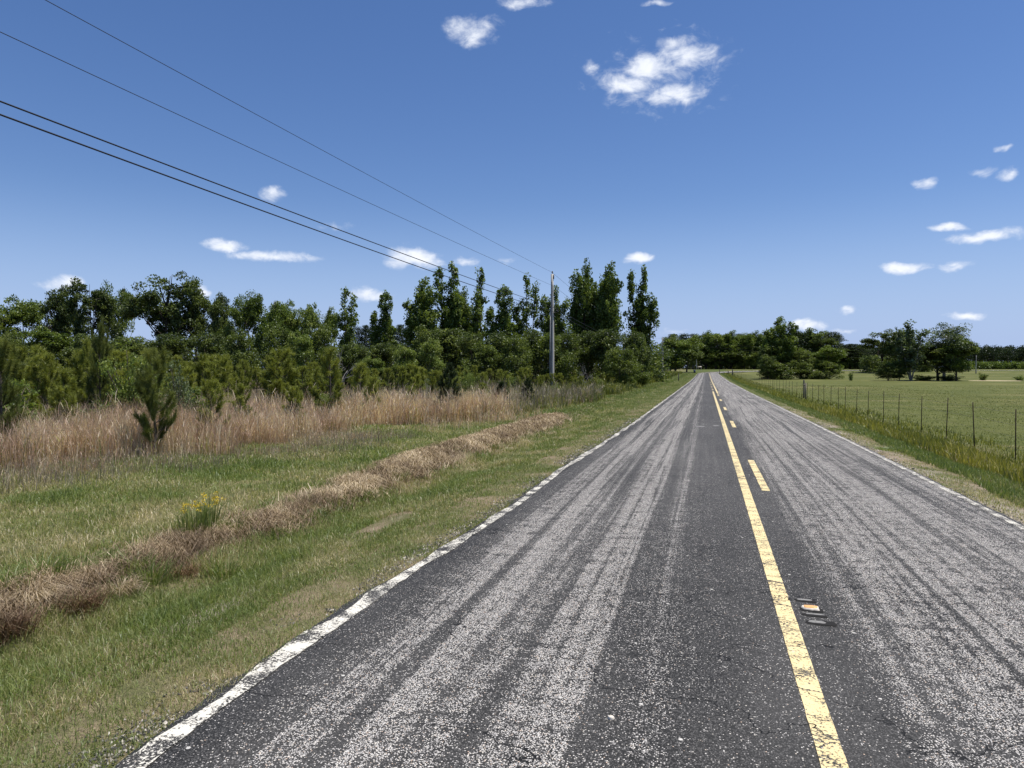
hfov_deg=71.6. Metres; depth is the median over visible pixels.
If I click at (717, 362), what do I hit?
deciduous tree
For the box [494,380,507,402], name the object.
cedar bush
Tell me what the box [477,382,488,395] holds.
pine sapling
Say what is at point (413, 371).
pine sapling
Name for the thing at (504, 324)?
deciduous tree
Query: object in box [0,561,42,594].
green weed
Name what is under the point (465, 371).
pine sapling
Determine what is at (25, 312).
deciduous tree
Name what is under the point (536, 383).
pine sapling
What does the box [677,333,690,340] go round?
pine tree
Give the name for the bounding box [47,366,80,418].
pine sapling
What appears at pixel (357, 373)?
pine sapling
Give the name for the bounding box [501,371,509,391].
pine sapling
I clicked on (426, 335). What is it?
deciduous tree
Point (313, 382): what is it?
pine sapling
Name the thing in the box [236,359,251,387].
pine sapling
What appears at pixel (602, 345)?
deciduous tree
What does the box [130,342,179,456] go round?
pine sapling
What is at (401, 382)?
pine sapling
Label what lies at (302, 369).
pine sapling
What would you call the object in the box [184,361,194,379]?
pine sapling
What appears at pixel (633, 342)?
deciduous tree
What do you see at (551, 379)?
pine sapling
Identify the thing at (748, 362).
deciduous tree
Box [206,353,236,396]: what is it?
pine sapling
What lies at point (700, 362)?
deciduous tree
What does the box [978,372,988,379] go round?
shrub
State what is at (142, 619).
verge grass
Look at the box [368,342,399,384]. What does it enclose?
deciduous tree
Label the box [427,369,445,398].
pine sapling
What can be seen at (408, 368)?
pine sapling
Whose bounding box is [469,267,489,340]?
deciduous tree
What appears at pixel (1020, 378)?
shrub
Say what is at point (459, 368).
pine sapling
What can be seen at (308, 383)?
pine sapling
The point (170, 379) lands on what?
pine sapling
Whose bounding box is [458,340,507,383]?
deciduous tree
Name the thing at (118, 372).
pine sapling
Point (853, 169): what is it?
sky
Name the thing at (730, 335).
deciduous tree
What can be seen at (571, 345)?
deciduous tree
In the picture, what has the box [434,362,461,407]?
cedar bush
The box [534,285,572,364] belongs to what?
deciduous tree
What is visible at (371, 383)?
pine sapling
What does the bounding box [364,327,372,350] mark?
pine tree
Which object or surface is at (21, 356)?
pine sapling
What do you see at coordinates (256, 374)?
pine sapling
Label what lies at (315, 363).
pine sapling
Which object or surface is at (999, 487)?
roadside grass
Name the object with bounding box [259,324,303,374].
deciduous tree
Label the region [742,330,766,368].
deciduous tree
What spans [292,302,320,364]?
deciduous tree
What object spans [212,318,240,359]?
deciduous tree
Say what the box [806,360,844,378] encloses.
bush
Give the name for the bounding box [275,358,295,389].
pine sapling
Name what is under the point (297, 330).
deciduous tree
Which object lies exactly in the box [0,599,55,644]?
grass tussock
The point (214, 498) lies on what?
flowering weed
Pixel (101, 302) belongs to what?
deciduous tree
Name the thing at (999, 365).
field hedge
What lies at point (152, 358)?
pine sapling
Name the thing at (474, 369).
pine sapling
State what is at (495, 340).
deciduous tree
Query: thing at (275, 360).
pine sapling
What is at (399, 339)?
pine tree
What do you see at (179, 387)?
shrub
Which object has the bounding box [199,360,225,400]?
pine sapling
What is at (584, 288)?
deciduous tree
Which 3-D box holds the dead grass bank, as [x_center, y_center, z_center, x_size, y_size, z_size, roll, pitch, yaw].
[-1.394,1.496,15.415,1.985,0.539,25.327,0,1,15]
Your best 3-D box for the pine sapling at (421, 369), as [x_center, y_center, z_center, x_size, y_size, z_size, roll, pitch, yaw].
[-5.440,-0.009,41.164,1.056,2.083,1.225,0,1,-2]
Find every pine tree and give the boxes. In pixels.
[354,327,364,344]
[356,325,369,352]
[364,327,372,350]
[395,324,409,347]
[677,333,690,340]
[835,333,847,347]
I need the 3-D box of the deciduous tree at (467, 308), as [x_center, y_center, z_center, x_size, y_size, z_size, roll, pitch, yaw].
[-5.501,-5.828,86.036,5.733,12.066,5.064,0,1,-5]
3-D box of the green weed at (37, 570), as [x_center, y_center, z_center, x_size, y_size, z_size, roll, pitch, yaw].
[-4.006,1.566,5.973,0.600,0.191,0.600,0,1,-1]
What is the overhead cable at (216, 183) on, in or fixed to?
attached to the utility pole
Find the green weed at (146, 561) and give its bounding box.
[109,547,162,576]
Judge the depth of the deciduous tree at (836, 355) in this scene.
146.94 m
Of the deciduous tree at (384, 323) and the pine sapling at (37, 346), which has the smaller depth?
the pine sapling at (37, 346)
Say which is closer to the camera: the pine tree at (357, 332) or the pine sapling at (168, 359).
the pine sapling at (168, 359)
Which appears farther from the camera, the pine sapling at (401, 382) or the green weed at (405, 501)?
the pine sapling at (401, 382)
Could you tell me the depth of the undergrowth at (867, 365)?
223.49 m
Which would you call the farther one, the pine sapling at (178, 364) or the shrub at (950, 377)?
the shrub at (950, 377)
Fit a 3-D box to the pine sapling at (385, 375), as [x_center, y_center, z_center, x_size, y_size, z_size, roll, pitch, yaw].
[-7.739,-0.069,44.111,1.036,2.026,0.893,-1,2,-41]
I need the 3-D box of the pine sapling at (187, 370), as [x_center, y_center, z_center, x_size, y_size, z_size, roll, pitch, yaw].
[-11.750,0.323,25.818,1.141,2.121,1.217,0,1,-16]
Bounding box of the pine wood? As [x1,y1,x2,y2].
[835,344,1023,367]
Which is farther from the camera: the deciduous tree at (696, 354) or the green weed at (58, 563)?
the deciduous tree at (696, 354)
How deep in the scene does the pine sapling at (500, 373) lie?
45.13 m
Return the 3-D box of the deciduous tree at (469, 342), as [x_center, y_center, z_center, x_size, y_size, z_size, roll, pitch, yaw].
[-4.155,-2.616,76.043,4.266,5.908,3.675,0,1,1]
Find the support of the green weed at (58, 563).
on the ground at (1008, 382)
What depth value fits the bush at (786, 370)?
144.83 m
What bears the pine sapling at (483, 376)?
on the ground at (1008, 382)
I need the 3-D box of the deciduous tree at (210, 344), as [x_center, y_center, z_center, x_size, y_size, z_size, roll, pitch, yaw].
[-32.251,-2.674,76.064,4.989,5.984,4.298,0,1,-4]
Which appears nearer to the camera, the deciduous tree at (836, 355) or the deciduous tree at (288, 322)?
the deciduous tree at (288, 322)
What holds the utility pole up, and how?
on the ground at (1008, 382)
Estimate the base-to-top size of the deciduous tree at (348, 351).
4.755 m
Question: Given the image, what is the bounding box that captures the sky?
[0,0,1023,367]
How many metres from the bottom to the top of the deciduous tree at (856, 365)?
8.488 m
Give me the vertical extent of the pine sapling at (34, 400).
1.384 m
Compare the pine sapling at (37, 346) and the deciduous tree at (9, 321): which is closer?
the pine sapling at (37, 346)
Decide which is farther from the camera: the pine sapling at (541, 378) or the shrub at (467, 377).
the pine sapling at (541, 378)
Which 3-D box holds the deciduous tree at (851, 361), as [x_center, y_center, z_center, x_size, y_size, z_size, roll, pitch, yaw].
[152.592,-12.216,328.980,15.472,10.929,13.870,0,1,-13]
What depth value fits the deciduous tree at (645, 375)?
75.22 m
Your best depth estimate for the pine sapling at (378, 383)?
40.79 m
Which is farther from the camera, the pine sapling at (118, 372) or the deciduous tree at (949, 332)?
the deciduous tree at (949, 332)
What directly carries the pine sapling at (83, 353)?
on the ground at (1008, 382)
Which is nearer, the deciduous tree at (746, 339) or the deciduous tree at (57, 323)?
the deciduous tree at (57, 323)
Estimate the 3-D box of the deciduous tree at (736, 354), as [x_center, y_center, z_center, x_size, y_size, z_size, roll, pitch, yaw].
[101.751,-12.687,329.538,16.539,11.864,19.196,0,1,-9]
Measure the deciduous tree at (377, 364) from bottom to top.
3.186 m
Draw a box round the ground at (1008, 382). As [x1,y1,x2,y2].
[0,368,1023,767]
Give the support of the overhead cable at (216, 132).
attached to the utility pole
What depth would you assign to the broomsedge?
17.11 m
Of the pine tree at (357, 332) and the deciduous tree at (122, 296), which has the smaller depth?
the deciduous tree at (122, 296)
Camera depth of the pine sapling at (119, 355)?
27.61 m
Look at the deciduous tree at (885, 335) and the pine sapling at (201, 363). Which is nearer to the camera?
the pine sapling at (201, 363)
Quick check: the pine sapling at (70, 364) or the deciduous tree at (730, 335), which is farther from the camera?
the deciduous tree at (730, 335)
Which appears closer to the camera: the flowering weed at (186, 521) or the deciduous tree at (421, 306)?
the flowering weed at (186, 521)
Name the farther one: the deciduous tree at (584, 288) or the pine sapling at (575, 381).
the deciduous tree at (584, 288)
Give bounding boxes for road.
[113,370,1023,767]
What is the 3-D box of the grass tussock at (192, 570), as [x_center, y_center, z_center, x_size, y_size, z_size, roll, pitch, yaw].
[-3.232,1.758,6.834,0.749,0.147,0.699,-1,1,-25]
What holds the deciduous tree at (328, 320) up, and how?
on the ground at (1008, 382)
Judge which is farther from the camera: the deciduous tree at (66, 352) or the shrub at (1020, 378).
the shrub at (1020, 378)
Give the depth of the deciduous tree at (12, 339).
74.28 m
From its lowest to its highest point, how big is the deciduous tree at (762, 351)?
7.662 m
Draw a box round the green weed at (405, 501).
[391,496,421,505]
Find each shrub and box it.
[2,377,43,428]
[73,401,117,422]
[96,331,169,415]
[161,386,219,413]
[163,351,208,416]
[316,393,346,408]
[460,361,480,396]
[508,373,516,386]
[913,374,938,380]
[932,374,960,380]
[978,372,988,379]
[1011,375,1023,380]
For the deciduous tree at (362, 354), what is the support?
on the ground at (1008, 382)
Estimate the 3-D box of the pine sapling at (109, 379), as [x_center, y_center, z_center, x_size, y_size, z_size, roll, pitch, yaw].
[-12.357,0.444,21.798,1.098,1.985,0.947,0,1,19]
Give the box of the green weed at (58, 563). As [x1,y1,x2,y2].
[1,544,83,576]
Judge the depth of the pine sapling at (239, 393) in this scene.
19.47 m
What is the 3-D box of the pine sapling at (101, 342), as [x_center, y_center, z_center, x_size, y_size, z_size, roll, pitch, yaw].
[-11.079,-0.199,19.056,0.882,3.445,0.834,1,1,25]
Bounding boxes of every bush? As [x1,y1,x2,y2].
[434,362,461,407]
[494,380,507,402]
[520,378,536,402]
[756,360,797,379]
[789,360,821,378]
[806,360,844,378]
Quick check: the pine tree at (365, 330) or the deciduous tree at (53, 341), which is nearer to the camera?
the deciduous tree at (53, 341)
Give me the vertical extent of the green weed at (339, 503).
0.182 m
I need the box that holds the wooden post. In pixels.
[803,380,806,398]
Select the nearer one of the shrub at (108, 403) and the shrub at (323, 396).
the shrub at (108, 403)
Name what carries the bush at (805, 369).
on the ground at (1008, 382)
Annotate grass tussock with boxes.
[0,575,84,608]
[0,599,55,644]
[44,583,128,618]
[93,573,150,598]
[154,555,207,580]
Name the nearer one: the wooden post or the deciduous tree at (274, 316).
the wooden post
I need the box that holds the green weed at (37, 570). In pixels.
[2,555,80,579]
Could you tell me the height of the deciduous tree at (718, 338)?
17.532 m
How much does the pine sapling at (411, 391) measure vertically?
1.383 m
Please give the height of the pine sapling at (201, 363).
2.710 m
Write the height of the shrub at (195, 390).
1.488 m
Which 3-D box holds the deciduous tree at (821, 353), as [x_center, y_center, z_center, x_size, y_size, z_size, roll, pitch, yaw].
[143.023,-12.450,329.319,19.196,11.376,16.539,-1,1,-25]
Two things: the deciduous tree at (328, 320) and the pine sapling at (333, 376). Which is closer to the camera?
the pine sapling at (333, 376)
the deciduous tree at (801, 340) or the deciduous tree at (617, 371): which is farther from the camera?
the deciduous tree at (801, 340)
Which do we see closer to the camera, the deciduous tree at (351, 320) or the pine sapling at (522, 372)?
the pine sapling at (522, 372)
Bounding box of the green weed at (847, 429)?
[834,428,856,431]
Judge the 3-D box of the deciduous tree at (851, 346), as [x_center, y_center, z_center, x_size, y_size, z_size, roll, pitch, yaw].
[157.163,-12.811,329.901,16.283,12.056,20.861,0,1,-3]
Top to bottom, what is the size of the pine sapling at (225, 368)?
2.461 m
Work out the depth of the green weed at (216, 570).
6.83 m
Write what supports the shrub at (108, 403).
on the ground at (1008, 382)
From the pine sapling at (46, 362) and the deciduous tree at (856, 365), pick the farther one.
the deciduous tree at (856, 365)
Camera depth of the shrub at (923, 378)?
129.42 m
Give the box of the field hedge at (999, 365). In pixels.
[948,361,1023,368]
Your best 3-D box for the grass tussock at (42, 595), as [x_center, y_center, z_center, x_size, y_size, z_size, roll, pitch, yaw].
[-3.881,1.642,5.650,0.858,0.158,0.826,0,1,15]
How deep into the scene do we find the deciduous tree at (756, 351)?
325.45 m
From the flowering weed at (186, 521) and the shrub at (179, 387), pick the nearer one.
the flowering weed at (186, 521)
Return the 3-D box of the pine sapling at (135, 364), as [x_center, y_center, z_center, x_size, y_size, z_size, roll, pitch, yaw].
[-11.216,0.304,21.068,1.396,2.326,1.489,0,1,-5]
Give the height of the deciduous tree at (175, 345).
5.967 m
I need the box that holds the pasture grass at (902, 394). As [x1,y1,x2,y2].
[765,385,1023,459]
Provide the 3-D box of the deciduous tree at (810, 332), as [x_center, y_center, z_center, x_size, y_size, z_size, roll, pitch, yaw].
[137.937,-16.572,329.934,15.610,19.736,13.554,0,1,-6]
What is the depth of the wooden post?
55.96 m
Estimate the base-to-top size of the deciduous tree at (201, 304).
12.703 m
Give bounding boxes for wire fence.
[743,374,1023,458]
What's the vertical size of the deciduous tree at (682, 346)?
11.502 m
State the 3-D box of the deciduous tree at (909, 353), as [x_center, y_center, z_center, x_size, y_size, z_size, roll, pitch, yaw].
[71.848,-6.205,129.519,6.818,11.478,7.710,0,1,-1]
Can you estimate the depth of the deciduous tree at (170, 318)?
83.88 m
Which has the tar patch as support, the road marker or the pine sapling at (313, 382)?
the road marker
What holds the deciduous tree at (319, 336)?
on the ground at (1008, 382)
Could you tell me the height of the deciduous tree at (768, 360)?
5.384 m
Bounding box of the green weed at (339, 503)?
[326,493,355,508]
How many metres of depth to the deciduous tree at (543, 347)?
73.34 m
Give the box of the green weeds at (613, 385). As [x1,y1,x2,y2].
[0,371,682,467]
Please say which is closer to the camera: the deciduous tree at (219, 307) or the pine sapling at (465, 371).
the pine sapling at (465, 371)
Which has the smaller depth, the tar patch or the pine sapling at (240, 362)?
the tar patch
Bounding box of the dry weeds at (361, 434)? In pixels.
[0,374,637,495]
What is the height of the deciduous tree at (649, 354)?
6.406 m
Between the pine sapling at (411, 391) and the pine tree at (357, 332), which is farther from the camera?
the pine tree at (357, 332)
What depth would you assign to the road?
4.69 m
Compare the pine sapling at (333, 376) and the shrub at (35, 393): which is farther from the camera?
the pine sapling at (333, 376)
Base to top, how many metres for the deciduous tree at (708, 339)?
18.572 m
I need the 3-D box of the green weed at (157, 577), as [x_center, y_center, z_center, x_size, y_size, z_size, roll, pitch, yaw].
[-3.317,1.679,6.476,0.737,0.291,0.754,0,1,15]
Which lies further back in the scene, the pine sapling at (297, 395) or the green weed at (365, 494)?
the pine sapling at (297, 395)
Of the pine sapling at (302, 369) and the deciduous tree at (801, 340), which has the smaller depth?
the pine sapling at (302, 369)
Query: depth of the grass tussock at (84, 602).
5.70 m
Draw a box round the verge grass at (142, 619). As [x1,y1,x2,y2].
[0,373,697,767]
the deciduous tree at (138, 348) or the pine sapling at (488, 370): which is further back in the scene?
the deciduous tree at (138, 348)
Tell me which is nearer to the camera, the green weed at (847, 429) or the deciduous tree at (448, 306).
the green weed at (847, 429)
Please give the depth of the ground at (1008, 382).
9.04 m
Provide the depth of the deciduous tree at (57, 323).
88.49 m
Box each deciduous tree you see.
[0,293,45,341]
[0,305,26,341]
[0,332,34,362]
[20,325,74,372]
[35,284,77,376]
[55,311,88,341]
[58,333,113,366]
[64,276,121,345]
[94,280,136,344]
[108,336,159,357]
[114,270,202,348]
[149,332,197,363]
[181,290,212,361]
[186,331,231,372]
[206,292,233,379]
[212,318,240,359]
[217,289,268,359]
[220,328,259,376]
[254,301,289,369]
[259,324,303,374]
[267,299,299,348]
[281,330,314,373]
[283,317,304,360]
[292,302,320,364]
[303,323,338,379]
[312,306,340,359]
[333,286,359,384]
[333,341,366,387]
[351,343,370,366]
[362,356,385,379]
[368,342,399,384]
[369,290,397,375]
[392,344,417,379]
[399,276,442,363]
[407,324,443,385]
[417,337,445,383]
[421,327,477,372]
[431,261,467,377]
[453,286,487,359]
[454,332,486,371]
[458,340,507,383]
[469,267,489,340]
[483,284,517,361]
[483,331,517,373]
[493,332,532,381]
[510,272,541,367]
[520,329,549,379]
[528,331,573,383]
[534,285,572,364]
[549,328,582,382]
[565,258,612,377]
[572,330,599,380]
[587,260,624,374]
[588,328,625,381]
[602,346,641,383]
[619,330,649,368]
[622,264,660,376]
[622,362,652,384]
[634,332,654,371]
[659,339,693,370]
[661,334,682,371]
[672,344,704,371]
[679,335,707,368]
[689,349,714,368]
[695,331,717,368]
[699,346,732,368]
[711,332,735,368]
[719,330,743,368]
[720,344,749,368]
[732,332,759,368]
[733,346,759,368]
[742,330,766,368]
[744,345,766,368]
[756,354,777,378]
[757,343,796,369]
[759,316,798,373]
[783,330,812,355]
[786,347,816,378]
[793,327,824,359]
[803,329,839,351]
[810,345,845,375]
[810,346,835,363]
[822,331,851,360]
[829,347,857,368]
[838,344,869,368]
[841,352,864,368]
[847,345,873,367]
[856,329,903,370]
[873,361,900,380]
[882,331,913,371]
[886,319,932,380]
[891,359,909,380]
[915,344,970,380]
[920,322,977,380]
[933,336,978,380]
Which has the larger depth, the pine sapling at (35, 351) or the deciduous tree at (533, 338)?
the deciduous tree at (533, 338)
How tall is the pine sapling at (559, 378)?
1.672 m
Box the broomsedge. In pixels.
[0,381,602,483]
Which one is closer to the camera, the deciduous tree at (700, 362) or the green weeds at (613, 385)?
the green weeds at (613, 385)
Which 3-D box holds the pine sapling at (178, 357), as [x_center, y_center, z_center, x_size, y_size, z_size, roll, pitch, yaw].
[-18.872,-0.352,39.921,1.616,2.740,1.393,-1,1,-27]
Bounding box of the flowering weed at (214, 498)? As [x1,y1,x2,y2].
[188,491,233,529]
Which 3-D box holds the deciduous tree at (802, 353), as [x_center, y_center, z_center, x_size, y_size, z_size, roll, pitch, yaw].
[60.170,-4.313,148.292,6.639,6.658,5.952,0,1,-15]
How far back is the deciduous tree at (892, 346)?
210.59 m
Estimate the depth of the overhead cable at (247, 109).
17.96 m
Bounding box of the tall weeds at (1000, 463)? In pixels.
[724,373,1023,485]
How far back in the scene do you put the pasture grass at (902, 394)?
43.07 m
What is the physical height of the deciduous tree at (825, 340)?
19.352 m
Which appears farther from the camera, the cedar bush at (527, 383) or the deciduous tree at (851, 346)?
the deciduous tree at (851, 346)
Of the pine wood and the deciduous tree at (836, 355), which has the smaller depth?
the deciduous tree at (836, 355)
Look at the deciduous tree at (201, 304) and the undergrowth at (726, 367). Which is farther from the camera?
the undergrowth at (726, 367)
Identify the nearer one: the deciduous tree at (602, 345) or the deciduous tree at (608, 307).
the deciduous tree at (602, 345)
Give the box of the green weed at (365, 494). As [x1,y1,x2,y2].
[349,487,381,499]
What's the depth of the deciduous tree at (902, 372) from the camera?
129.33 m
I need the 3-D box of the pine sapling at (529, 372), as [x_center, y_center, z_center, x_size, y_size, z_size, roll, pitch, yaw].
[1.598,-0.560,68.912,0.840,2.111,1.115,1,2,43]
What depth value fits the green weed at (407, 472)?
12.10 m
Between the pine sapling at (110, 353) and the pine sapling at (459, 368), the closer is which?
the pine sapling at (110, 353)
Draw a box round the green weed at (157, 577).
[116,550,186,589]
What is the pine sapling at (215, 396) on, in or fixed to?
on the ground at (1008, 382)
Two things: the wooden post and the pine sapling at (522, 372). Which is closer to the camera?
the pine sapling at (522, 372)
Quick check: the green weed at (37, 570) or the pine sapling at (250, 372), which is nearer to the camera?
the green weed at (37, 570)
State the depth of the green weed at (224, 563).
7.03 m
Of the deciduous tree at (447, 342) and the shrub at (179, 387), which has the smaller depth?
the shrub at (179, 387)
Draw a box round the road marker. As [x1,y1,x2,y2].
[801,605,819,610]
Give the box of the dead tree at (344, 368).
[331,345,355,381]
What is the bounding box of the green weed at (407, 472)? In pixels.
[380,466,414,480]
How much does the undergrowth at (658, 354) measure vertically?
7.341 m
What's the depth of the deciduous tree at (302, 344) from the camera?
67.26 m
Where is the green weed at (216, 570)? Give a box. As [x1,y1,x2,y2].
[203,557,257,582]
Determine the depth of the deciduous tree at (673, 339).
233.19 m
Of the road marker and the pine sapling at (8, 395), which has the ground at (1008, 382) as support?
the pine sapling at (8, 395)
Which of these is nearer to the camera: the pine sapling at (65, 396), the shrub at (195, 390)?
the pine sapling at (65, 396)
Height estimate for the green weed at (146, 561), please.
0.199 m
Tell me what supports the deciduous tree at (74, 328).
on the ground at (1008, 382)
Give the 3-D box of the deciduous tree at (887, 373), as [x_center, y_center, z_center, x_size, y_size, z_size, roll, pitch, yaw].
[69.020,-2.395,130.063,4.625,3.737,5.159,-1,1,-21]
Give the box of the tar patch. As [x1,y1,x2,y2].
[794,598,836,625]
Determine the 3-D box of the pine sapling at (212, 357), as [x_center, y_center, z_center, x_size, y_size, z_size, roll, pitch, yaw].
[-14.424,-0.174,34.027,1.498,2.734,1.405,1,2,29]
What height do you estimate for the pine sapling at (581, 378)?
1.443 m
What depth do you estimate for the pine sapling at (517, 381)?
42.19 m
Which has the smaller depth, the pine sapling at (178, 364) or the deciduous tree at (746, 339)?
the pine sapling at (178, 364)
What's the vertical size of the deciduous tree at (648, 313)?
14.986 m
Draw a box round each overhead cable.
[0,32,554,286]
[0,101,553,307]
[0,114,553,311]
[46,0,548,270]
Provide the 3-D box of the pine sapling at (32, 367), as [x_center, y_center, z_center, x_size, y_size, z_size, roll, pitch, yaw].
[-16.322,0.154,24.655,1.494,2.498,1.288,0,1,7]
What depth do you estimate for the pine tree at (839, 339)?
350.60 m
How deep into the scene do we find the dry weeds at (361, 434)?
15.88 m
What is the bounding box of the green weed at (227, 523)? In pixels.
[209,514,258,532]
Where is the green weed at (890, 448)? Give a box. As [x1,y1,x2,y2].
[869,445,914,452]
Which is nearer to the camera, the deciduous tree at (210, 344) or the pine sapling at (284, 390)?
the pine sapling at (284, 390)
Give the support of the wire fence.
on the ground at (1008, 382)
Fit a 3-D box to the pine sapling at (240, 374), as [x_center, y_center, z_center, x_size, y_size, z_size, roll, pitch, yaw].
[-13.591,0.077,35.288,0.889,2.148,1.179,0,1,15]
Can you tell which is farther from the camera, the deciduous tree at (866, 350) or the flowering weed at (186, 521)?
the deciduous tree at (866, 350)
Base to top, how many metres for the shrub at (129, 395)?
2.898 m
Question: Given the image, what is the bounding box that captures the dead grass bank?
[0,412,571,646]
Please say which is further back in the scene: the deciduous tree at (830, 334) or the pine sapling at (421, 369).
the deciduous tree at (830, 334)
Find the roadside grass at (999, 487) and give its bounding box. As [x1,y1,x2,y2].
[720,373,1023,522]
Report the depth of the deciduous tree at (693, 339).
328.68 m
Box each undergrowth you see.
[54,340,674,381]
[650,357,878,368]
[858,355,934,371]
[932,358,1023,368]
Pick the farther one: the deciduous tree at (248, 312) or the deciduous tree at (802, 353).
the deciduous tree at (802, 353)
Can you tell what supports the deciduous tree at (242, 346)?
on the ground at (1008, 382)
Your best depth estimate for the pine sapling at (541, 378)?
43.98 m
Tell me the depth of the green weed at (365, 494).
10.58 m
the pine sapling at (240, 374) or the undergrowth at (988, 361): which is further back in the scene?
the undergrowth at (988, 361)
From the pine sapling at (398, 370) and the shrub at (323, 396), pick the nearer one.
the shrub at (323, 396)
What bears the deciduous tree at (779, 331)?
on the ground at (1008, 382)
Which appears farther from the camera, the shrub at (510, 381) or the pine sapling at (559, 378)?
the pine sapling at (559, 378)
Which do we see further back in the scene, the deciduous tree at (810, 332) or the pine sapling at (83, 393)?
the deciduous tree at (810, 332)
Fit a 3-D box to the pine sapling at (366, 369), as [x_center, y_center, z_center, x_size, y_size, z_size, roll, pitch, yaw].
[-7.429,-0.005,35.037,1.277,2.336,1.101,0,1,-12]
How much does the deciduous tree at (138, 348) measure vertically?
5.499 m
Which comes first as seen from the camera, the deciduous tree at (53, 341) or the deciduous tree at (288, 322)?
the deciduous tree at (53, 341)
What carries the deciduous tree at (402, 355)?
on the ground at (1008, 382)
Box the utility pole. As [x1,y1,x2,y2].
[550,271,555,386]
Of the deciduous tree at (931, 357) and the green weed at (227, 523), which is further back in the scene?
the deciduous tree at (931, 357)
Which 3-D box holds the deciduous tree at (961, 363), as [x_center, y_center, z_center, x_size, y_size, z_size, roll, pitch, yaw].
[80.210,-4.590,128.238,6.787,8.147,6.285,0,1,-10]
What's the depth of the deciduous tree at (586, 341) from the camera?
77.17 m
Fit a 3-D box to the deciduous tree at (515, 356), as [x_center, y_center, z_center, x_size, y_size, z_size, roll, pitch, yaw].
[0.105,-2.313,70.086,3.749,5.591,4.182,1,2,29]
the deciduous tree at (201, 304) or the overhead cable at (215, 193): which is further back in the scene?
the deciduous tree at (201, 304)
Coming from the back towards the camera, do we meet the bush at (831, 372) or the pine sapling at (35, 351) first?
the bush at (831, 372)
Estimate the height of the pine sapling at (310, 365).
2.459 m
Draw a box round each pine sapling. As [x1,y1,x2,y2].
[0,330,34,452]
[8,345,32,402]
[19,343,54,392]
[21,354,62,409]
[24,348,66,393]
[25,392,52,423]
[29,350,61,414]
[43,384,77,432]
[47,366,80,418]
[65,348,92,413]
[73,337,97,407]
[78,367,103,410]
[84,315,114,410]
[93,367,122,411]
[95,369,126,395]
[96,344,116,369]
[106,349,130,378]
[117,357,143,404]
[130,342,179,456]
[140,348,164,395]
[163,371,179,398]
[164,354,174,380]
[167,354,188,376]
[174,363,183,384]
[181,366,198,398]
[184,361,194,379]
[190,353,221,400]
[194,378,233,433]
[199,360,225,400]
[203,353,228,389]
[205,356,238,400]
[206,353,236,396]
[213,383,229,404]
[227,383,255,416]
[232,365,250,399]
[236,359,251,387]
[237,359,255,394]
[250,366,262,391]
[257,347,300,405]
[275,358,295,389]
[276,382,292,405]
[282,385,305,419]
[294,365,311,397]
[299,376,321,408]
[301,361,315,382]
[305,346,345,414]
[308,361,319,377]
[310,372,323,393]
[320,360,341,397]
[344,363,368,400]
[350,361,370,393]
[362,376,380,409]
[371,368,378,379]
[372,374,383,390]
[380,367,394,392]
[394,365,407,390]
[394,365,408,392]
[403,363,414,392]
[406,386,418,402]
[410,363,425,393]
[410,366,426,393]
[424,369,428,390]
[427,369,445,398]
[452,365,463,379]
[458,368,474,390]
[471,364,479,382]
[476,371,489,389]
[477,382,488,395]
[485,368,493,388]
[494,369,503,384]
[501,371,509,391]
[513,376,523,391]
[515,367,528,387]
[527,368,533,383]
[534,376,541,391]
[537,374,546,392]
[547,373,556,386]
[556,373,564,386]
[570,378,579,386]
[578,376,585,386]
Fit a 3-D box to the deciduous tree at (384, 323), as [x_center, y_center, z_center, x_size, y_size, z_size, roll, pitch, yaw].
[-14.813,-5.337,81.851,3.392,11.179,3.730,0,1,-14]
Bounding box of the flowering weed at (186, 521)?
[166,499,220,533]
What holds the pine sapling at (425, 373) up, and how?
on the ground at (1008, 382)
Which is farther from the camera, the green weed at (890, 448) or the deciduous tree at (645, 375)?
the deciduous tree at (645, 375)
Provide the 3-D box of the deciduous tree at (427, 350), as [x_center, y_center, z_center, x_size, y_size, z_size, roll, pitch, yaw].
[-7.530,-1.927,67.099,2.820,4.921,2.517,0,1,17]
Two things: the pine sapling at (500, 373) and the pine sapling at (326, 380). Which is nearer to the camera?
the pine sapling at (326, 380)
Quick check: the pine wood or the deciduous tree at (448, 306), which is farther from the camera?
the pine wood
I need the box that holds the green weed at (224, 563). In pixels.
[186,548,249,579]
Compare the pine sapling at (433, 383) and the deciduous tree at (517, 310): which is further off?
the deciduous tree at (517, 310)
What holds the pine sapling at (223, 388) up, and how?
on the ground at (1008, 382)
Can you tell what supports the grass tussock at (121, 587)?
on the ground at (1008, 382)
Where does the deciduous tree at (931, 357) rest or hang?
on the ground at (1008, 382)
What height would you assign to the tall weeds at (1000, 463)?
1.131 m
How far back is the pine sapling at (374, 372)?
64.62 m

